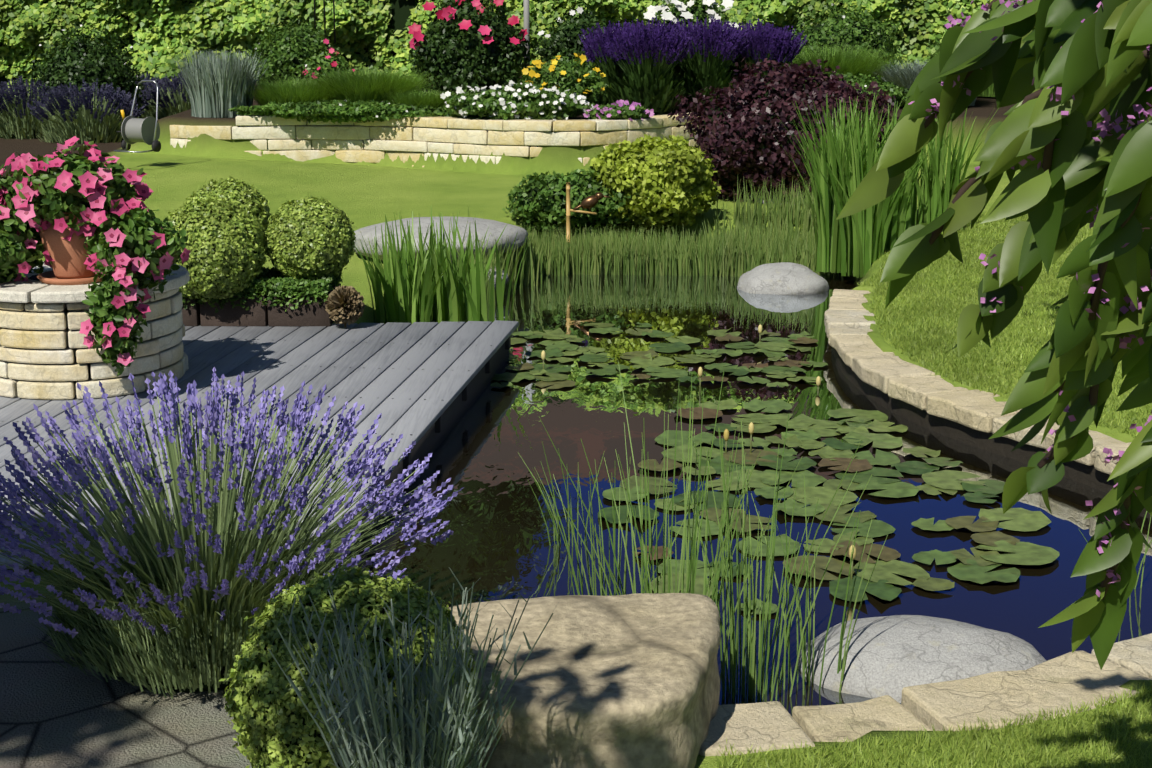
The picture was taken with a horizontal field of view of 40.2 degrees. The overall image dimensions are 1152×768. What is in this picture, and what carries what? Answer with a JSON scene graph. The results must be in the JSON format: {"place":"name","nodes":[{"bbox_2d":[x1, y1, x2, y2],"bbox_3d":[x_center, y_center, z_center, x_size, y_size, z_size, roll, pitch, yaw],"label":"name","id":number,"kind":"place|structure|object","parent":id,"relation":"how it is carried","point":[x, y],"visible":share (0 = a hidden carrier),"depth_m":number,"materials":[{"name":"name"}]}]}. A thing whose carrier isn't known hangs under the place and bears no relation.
{"place":"outdoors","nodes":[
{"label":"outdoors","id":0,"kind":"place"},
{"bbox_2d":[456,220,546,303],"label":"marsh grass","id":1,"kind":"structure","parent":0,"point":[528,270],"depth_m":11.02,"materials":[{"name":"green plant"}]},
{"bbox_2d":[0,75,1151,767],"bbox_3d":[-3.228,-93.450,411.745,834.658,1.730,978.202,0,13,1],"label":"ground","id":2,"kind":"structure","parent":0,"point":[54,715],"depth_m":8.76,"materials":[{"name":"green plant"}]},
{"bbox_2d":[0,75,64,139],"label":"lavender flowers","id":3,"kind":"object","parent":2,"relation":"on","point":[20,85],"depth_m":18.14,"materials":[{"name":"plant"}]},
{"bbox_2d":[27,78,145,143],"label":"lavender flowers","id":4,"kind":"object","parent":2,"relation":"on","point":[112,97],"depth_m":17.59,"materials":[{"name":"plant"}]},
{"bbox_2d":[27,19,148,117],"bbox_3d":[-5.862,-3.648,18.936,1.344,1.452,1.618,0,13,1],"label":"shrub","id":5,"kind":"object","parent":2,"relation":"on","point":[90,62],"visible":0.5,"depth_m":18.55,"materials":[{"name":"green plant"}]},
{"bbox_2d":[114,80,160,152],"bbox_3d":[-4.123,-2.514,14.784,0.418,0.657,0.365,6,14,25],"label":"hose trolley","id":6,"kind":"object","parent":2,"relation":"on","point":[134,130],"visible":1,"depth_m":14.78,"materials":[{"name":"silver metal"}]},
{"bbox_2d":[127,71,164,118],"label":"lavender flowers","id":7,"kind":"object","parent":2,"relation":"on","point":[147,78],"depth_m":20.95,"materials":[{"name":"plant"}]},
{"bbox_2d":[138,72,190,119],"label":"lavender flowers","id":8,"kind":"object","parent":2,"relation":"on","point":[173,84],"depth_m":19.94,"materials":[{"name":"plant"}]},
{"bbox_2d":[168,49,268,117],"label":"ornamental grass","id":9,"kind":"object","parent":2,"relation":"on","point":[217,86],"depth_m":16.01,"materials":[{"name":"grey plant"}]},
{"bbox_2d":[0,367,463,698],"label":"lavender","id":10,"kind":"object","parent":2,"relation":"on","point":[299,424],"depth_m":4.00,"materials":[{"name":"purple plant"}]},
{"bbox_2d":[0,320,518,568],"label":"timber deck","id":11,"kind":"structure","parent":2,"relation":"on","point":[371,355],"depth_m":7.34,"materials":[{"name":"grey wood"}]},
{"bbox_2d":[0,288,188,399],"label":"stone planter wall","id":12,"kind":"structure","parent":11,"relation":"on","point":[46,353],"depth_m":6.91,"materials":[{"name":"beige stone"}]},
{"bbox_2d":[29,274,39,280],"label":"planter soil","id":13,"kind":"structure","parent":12,"relation":"in","point":[33,277],"depth_m":7.23,"materials":[{"name":"brown soil"}]},
{"bbox_2d":[0,136,189,375],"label":"petunia","id":14,"kind":"object","parent":13,"relation":"on","point":[50,201],"depth_m":6.83,"materials":[{"name":"plant"}]},
{"bbox_2d":[0,142,184,360],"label":"petunia throats","id":15,"kind":"object","parent":14,"relation":"attached to","point":[111,235],"visible":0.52,"depth_m":6.80,"materials":[{"name":"plant"}]},
{"bbox_2d":[36,210,102,284],"bbox_3d":[-2.251,-0.627,7.050,0.330,0.324,0.330,0,13,1],"label":"terracotta pot","id":16,"kind":"object","parent":12,"relation":"on","point":[69,266],"visible":0.52,"depth_m":6.95,"materials":[{"name":"orange ceramic"}]},
{"bbox_2d":[0,261,189,302],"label":"stone coping","id":17,"kind":"object","parent":12,"relation":"on","point":[29,290],"visible":0.31,"depth_m":6.86,"materials":[{"name":"beige stone"}]},
{"bbox_2d":[17,321,491,515],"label":"deck screws","id":18,"kind":"object","parent":11,"relation":"attached to","point":[296,395],"visible":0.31,"depth_m":7.29,"materials":[{"name":"grey metal"}]},
{"bbox_2d":[182,283,340,325],"bbox_3d":[-1.802,-0.446,8.781,0.925,0.170,0.420,0,13,1],"label":"timber planter","id":19,"kind":"object","parent":11,"relation":"on","point":[259,314],"visible":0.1,"depth_m":8.58,"materials":[{"name":"wood"}]},
{"bbox_2d":[325,285,364,327],"bbox_3d":[-1.250,-0.418,8.524,0.215,0.235,0.212,0,13,1],"label":"allium seed head","id":20,"kind":"object","parent":11,"relation":"on","point":[344,305],"visible":1,"depth_m":8.48},
{"label":"planter soil","id":21,"kind":"structure","parent":11,"relation":"on"},
{"bbox_2d":[178,266,342,312],"bbox_3d":[-1.802,-0.542,8.759,0.952,0.207,0.529,0,13,1],"label":"planter ground cover","id":22,"kind":"object","parent":21,"relation":"on","point":[267,281],"visible":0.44,"depth_m":8.54,"materials":[{"name":"green plant"}]},
{"bbox_2d":[166,198,269,302],"bbox_3d":[-1.984,-0.731,8.567,0.613,0.602,0.600,0,13,1],"label":"box ball","id":23,"kind":"object","parent":22,"relation":"on","point":[224,243],"visible":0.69,"depth_m":8.38,"materials":[{"name":"green plant"}]},
{"bbox_2d":[180,176,271,243],"bbox_3d":[-1.999,-0.926,9.037,0.557,0.542,0.548,0,13,1],"label":"box ball","id":24,"kind":"object","parent":22,"relation":"on","point":[251,199],"visible":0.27,"depth_m":8.91,"materials":[{"name":"green plant"}]},
{"bbox_2d":[264,196,355,278],"bbox_3d":[-1.476,-0.798,8.746,0.520,0.497,0.520,0,13,1],"label":"box ball","id":25,"kind":"object","parent":22,"relation":"on","point":[311,237],"visible":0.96,"depth_m":8.59,"materials":[{"name":"green plant"}]},
{"bbox_2d":[246,77,340,105],"bbox_3d":[-2.891,-3.001,16.431,1.376,0.407,1.398,0,13,1],"label":"grass mound","id":26,"kind":"object","parent":2,"relation":"on","point":[282,93],"depth_m":16.09,"materials":[{"name":"green plant"}]},
{"bbox_2d":[250,20,348,86],"bbox_3d":[-3.226,-3.732,18.291,1.151,0.960,1.404,0,13,1],"label":"shrub","id":27,"kind":"object","parent":2,"relation":"on","point":[281,51],"visible":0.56,"depth_m":17.90,"materials":[{"name":"green plant"}]},
{"bbox_2d":[314,0,335,42],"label":"wind chime","id":28,"kind":"object","parent":2,"relation":"on","point":[324,19],"visible":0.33,"depth_m":19.50,"materials":[{"name":"grey metal"}]},
{"bbox_2d":[297,39,354,85],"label":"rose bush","id":29,"kind":"object","parent":2,"relation":"on","point":[321,61],"depth_m":17.77,"materials":[{"name":"green plant"}]},
{"bbox_2d":[228,99,457,123],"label":"green foliage","id":30,"kind":"object","parent":2,"relation":"on","point":[348,110],"visible":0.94,"depth_m":15.71,"materials":[{"name":"green plant"}]},
{"bbox_2d":[219,561,484,767],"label":"box ball","id":31,"kind":"object","parent":2,"relation":"on","point":[275,725],"visible":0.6,"depth_m":3.24,"materials":[{"name":"green plant"}]},
{"bbox_2d":[296,65,440,102],"bbox_3d":[-2.132,-3.086,16.515,1.714,0.512,1.650,0,13,1],"label":"grass mound","id":32,"kind":"object","parent":2,"relation":"on","point":[353,86],"depth_m":16.12,"materials":[{"name":"green plant"}]},
{"bbox_2d":[268,567,559,767],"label":"ornamental grass","id":33,"kind":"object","parent":2,"relation":"on","point":[444,742],"depth_m":2.94,"materials":[{"name":"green plant"}]},
{"bbox_2d":[376,88,454,107],"bbox_3d":[-1.591,-2.879,16.098,1.012,0.282,1.011,0,13,1],"label":"grass mound","id":34,"kind":"object","parent":2,"relation":"on","point":[424,98],"depth_m":15.86,"materials":[{"name":"green plant"}]},
{"bbox_2d":[170,112,705,166],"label":"retaining wall","id":35,"kind":"structure","parent":2,"relation":"on","point":[356,142],"depth_m":15.70,"materials":[{"name":"stone"}]},
{"bbox_2d":[353,216,527,263],"bbox_3d":[-0.978,-1.016,11.102,1.275,0.330,1.037,0,13,1],"label":"flat boulder","id":36,"kind":"object","parent":2,"relation":"on","point":[495,229],"visible":0.46,"depth_m":10.82,"materials":[{"name":"stone"}]},
{"bbox_2d":[408,0,533,94],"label":"rose bush","id":37,"kind":"object","parent":2,"relation":"on","point":[452,54],"visible":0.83,"depth_m":17.10,"materials":[{"name":"green plant"}]},
{"bbox_2d":[408,0,527,49],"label":"rose blooms","id":38,"kind":"object","parent":37,"relation":"attached to","point":[415,29],"visible":0.96,"depth_m":17.04,"materials":[{"name":"pink plant"}]},
{"bbox_2d":[0,0,1026,100],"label":"hedge","id":39,"kind":"object","parent":2,"relation":"on","point":[155,34],"visible":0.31,"depth_m":21.22,"materials":[{"name":"green plant"}]},
{"bbox_2d":[440,80,593,120],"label":"flowers","id":40,"kind":"object","parent":2,"relation":"on","point":[488,101],"depth_m":15.32,"materials":[{"name":"white plant"}]},
{"bbox_2d":[523,0,529,69],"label":"garden pole","id":41,"kind":"object","parent":2,"relation":"on","point":[526,15],"visible":0.48,"depth_m":17.77,"materials":[{"name":"grey metal"}]},
{"bbox_2d":[517,52,610,113],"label":"flowering plant","id":42,"kind":"object","parent":2,"relation":"on","point":[575,71],"depth_m":16.04,"materials":[{"name":"plant"}]},
{"bbox_2d":[502,166,631,240],"bbox_3d":[0.011,-1.438,12.450,1.194,0.602,0.813,0,13,1],"label":"green shrub","id":43,"kind":"object","parent":2,"relation":"on","point":[540,204],"visible":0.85,"depth_m":12.25,"materials":[{"name":"green plant"}]},
{"bbox_2d":[531,4,605,66],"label":"green foliage","id":44,"kind":"object","parent":2,"relation":"on","point":[564,40],"visible":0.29,"depth_m":17.55,"materials":[{"name":"green plant"}]},
{"bbox_2d":[537,6,582,37],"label":"white flowers","id":45,"kind":"object","parent":44,"relation":"on","point":[579,10],"visible":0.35,"depth_m":17.88,"materials":[{"name":"white plant"}]},
{"bbox_2d":[447,593,720,767],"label":"boulder","id":46,"kind":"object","parent":2,"relation":"on","point":[626,681],"depth_m":3.59,"materials":[{"name":"beige stone"}]},
{"bbox_2d":[578,19,643,104],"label":"salvia flowers","id":47,"kind":"object","parent":2,"relation":"on","point":[600,39],"depth_m":16.79,"materials":[{"name":"purple plant"}]},
{"bbox_2d":[583,100,654,120],"bbox_3d":[0.419,-2.662,15.489,0.703,0.263,0.606,0,13,1],"label":"pink phlox","id":48,"kind":"object","parent":2,"relation":"on","point":[626,113],"depth_m":15.35,"materials":[{"name":"pink plant"}]},
{"bbox_2d":[604,15,692,111],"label":"salvia flowers","id":49,"kind":"object","parent":2,"relation":"on","point":[644,39],"depth_m":16.34,"materials":[{"name":"purple plant"}]},
{"bbox_2d":[590,134,721,235],"bbox_3d":[0.570,-1.582,12.511,1.156,0.820,0.887,0,13,1],"label":"lime shrub","id":50,"kind":"object","parent":2,"relation":"on","point":[663,181],"visible":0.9,"depth_m":12.25,"materials":[{"name":"green plant"}]},
{"bbox_2d":[642,88,674,115],"bbox_3d":[0.756,-2.932,16.645,0.586,0.626,0.592,0,13,1],"label":"soil bed","id":51,"kind":"object","parent":2,"relation":"on","point":[662,112],"visible":0.08,"depth_m":16.42,"materials":[{"name":"brown soil"}]},
{"bbox_2d":[645,19,695,75],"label":"salvia flowers","id":52,"kind":"object","parent":2,"relation":"on","point":[677,22],"depth_m":17.36,"materials":[{"name":"purple plant"}]},
{"bbox_2d":[643,0,738,29],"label":"white rose","id":53,"kind":"object","parent":2,"relation":"on","point":[697,9],"depth_m":18.19,"materials":[{"name":"white plant"}]},
{"bbox_2d":[670,17,751,107],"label":"salvia flowers","id":54,"kind":"object","parent":2,"relation":"on","point":[717,34],"depth_m":16.91,"materials":[{"name":"purple plant"}]},
{"bbox_2d":[727,19,770,81],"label":"salvia flowers","id":55,"kind":"object","parent":2,"relation":"on","point":[739,23],"depth_m":17.69,"materials":[{"name":"purple plant"}]},
{"bbox_2d":[731,18,806,85],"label":"salvia flowers","id":56,"kind":"object","parent":2,"relation":"on","point":[769,39],"depth_m":17.18,"materials":[{"name":"purple plant"}]},
{"bbox_2d":[667,57,899,204],"bbox_3d":[1.860,-2.080,13.572,1.948,1.463,1.707,-11,17,-39],"label":"purple shrub","id":57,"kind":"object","parent":2,"relation":"on","point":[736,138],"visible":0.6,"depth_m":13.23,"materials":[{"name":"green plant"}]},
{"bbox_2d":[784,3,905,80],"bbox_3d":[3.266,-4.092,19.320,1.601,1.148,1.709,0,13,1],"label":"shrub","id":58,"kind":"object","parent":2,"relation":"on","point":[832,30],"visible":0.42,"depth_m":18.94,"materials":[{"name":"green plant"}]},
{"bbox_2d":[791,71,909,107],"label":"green foliage","id":59,"kind":"object","parent":2,"relation":"on","point":[896,91],"visible":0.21,"depth_m":17.23,"materials":[{"name":"green plant"}]},
{"bbox_2d":[773,94,936,277],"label":"ornamental grass","id":60,"kind":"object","parent":2,"relation":"on","point":[857,244],"depth_m":11.17,"materials":[{"name":"green plant"}]},
{"bbox_2d":[699,289,1151,755],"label":"pond coping","id":61,"kind":"object","parent":2,"relation":"on","point":[1075,677],"visible":0.6,"depth_m":4.04,"materials":[{"name":"beige stone"}]},
{"bbox_2d":[706,680,1151,767],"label":"lawn","id":62,"kind":"structure","parent":2,"relation":"on","point":[1046,756],"depth_m":3.69,"materials":[{"name":"green plant"}]},
{"bbox_2d":[869,104,998,229],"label":"reeds","id":63,"kind":"object","parent":2,"relation":"on","point":[932,192],"visible":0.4,"depth_m":11.95,"materials":[{"name":"green plant"}]},
{"bbox_2d":[832,347,1114,492],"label":"pond wall","id":64,"kind":"structure","parent":2,"relation":"on","point":[1091,476],"depth_m":6.99,"materials":[{"name":"brown stone"}]},
{"bbox_2d":[453,205,843,278],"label":"marsh grass","id":65,"kind":"structure","parent":0,"point":[601,255],"depth_m":11.66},
{"bbox_2d":[339,271,1151,715],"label":"pond water","id":66,"kind":"structure","parent":0,"point":[495,545],"depth_m":6.41,"materials":[{"name":"blue liquid"}]},
{"bbox_2d":[199,324,510,566],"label":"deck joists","id":67,"kind":"object","parent":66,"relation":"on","point":[440,429],"visible":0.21,"depth_m":7.21,"materials":[{"name":"grey wood"}]},
{"bbox_2d":[354,207,529,323],"bbox_3d":[-0.813,-0.686,9.563,1.102,0.710,1.061,0,13,1],"label":"iris","id":68,"kind":"object","parent":66,"relation":"on","point":[436,285],"visible":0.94,"depth_m":9.35,"materials":[{"name":"green plant"}]},
{"bbox_2d":[488,267,508,288],"bbox_3d":[-0.667,-0.726,10.773,0.412,0.202,0.364,0,13,1],"label":"boulder","id":69,"kind":"object","parent":66,"relation":"on","point":[507,279],"visible":0.1,"depth_m":10.65,"materials":[{"name":"stone"}]},
{"bbox_2d":[566,182,610,248],"bbox_3d":[0.094,-1.113,12.001,0.344,0.846,0.080,0,13,1],"label":"bamboo stake with bird","id":70,"kind":"object","parent":66,"relation":"in","point":[591,201],"visible":0.83,"depth_m":11.93},
{"bbox_2d":[541,324,855,578],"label":"water lily buds","id":71,"kind":"object","parent":66,"relation":"on","point":[700,374],"visible":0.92,"depth_m":6.82,"materials":[{"name":"yellow"}]},
{"bbox_2d":[491,322,1059,613],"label":"water lily pads","id":72,"kind":"object","parent":66,"relation":"on","point":[855,431],"visible":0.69,"depth_m":6.45,"materials":[{"name":"green plant"}]},
{"bbox_2d":[737,262,828,294],"bbox_3d":[1.456,-0.676,11.117,0.646,0.352,0.617,0,13,1],"label":"boulder","id":73,"kind":"object","parent":66,"relation":"in","point":[785,278],"visible":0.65,"depth_m":10.88,"materials":[{"name":"stone"}]},
{"bbox_2d":[696,176,906,255],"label":"marsh grass","id":74,"kind":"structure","parent":66,"relation":"on","point":[781,214],"depth_m":12.37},
{"bbox_2d":[518,361,1151,702],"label":"reeds","id":75,"kind":"object","parent":66,"relation":"on","point":[691,567],"visible":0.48,"depth_m":4.37,"materials":[{"name":"green plant"}]},
{"bbox_2d":[798,615,1045,702],"bbox_3d":[1.014,0.851,4.608,0.741,0.306,0.541,0,13,1],"label":"boulder","id":76,"kind":"object","parent":66,"relation":"in","point":[893,656],"visible":0.46,"depth_m":4.47,"materials":[{"name":"stone"}]},
{"bbox_2d":[788,42,901,79],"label":"grass","id":77,"kind":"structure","parent":0,"point":[852,62],"depth_m":17.82,"materials":[{"name":"green plant"}]},
{"bbox_2d":[867,59,976,105],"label":"grass","id":78,"kind":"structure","parent":0,"point":[901,77],"depth_m":17.49,"materials":[{"name":"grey plant"}]},
{"bbox_2d":[732,210,1151,437],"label":"lawn","id":79,"kind":"structure","parent":0,"point":[965,231],"depth_m":9.02,"materials":[{"name":"green plant"}]},
{"bbox_2d":[911,40,994,96],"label":"grass","id":80,"kind":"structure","parent":0,"point":[989,91],"depth_m":18.31,"materials":[{"name":"green plant"}]},
{"bbox_2d":[836,0,1151,669],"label":"foliage","id":81,"kind":"object","parent":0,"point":[1096,63],"depth_m":1.74,"materials":[{"name":"green plant"}]}
]}

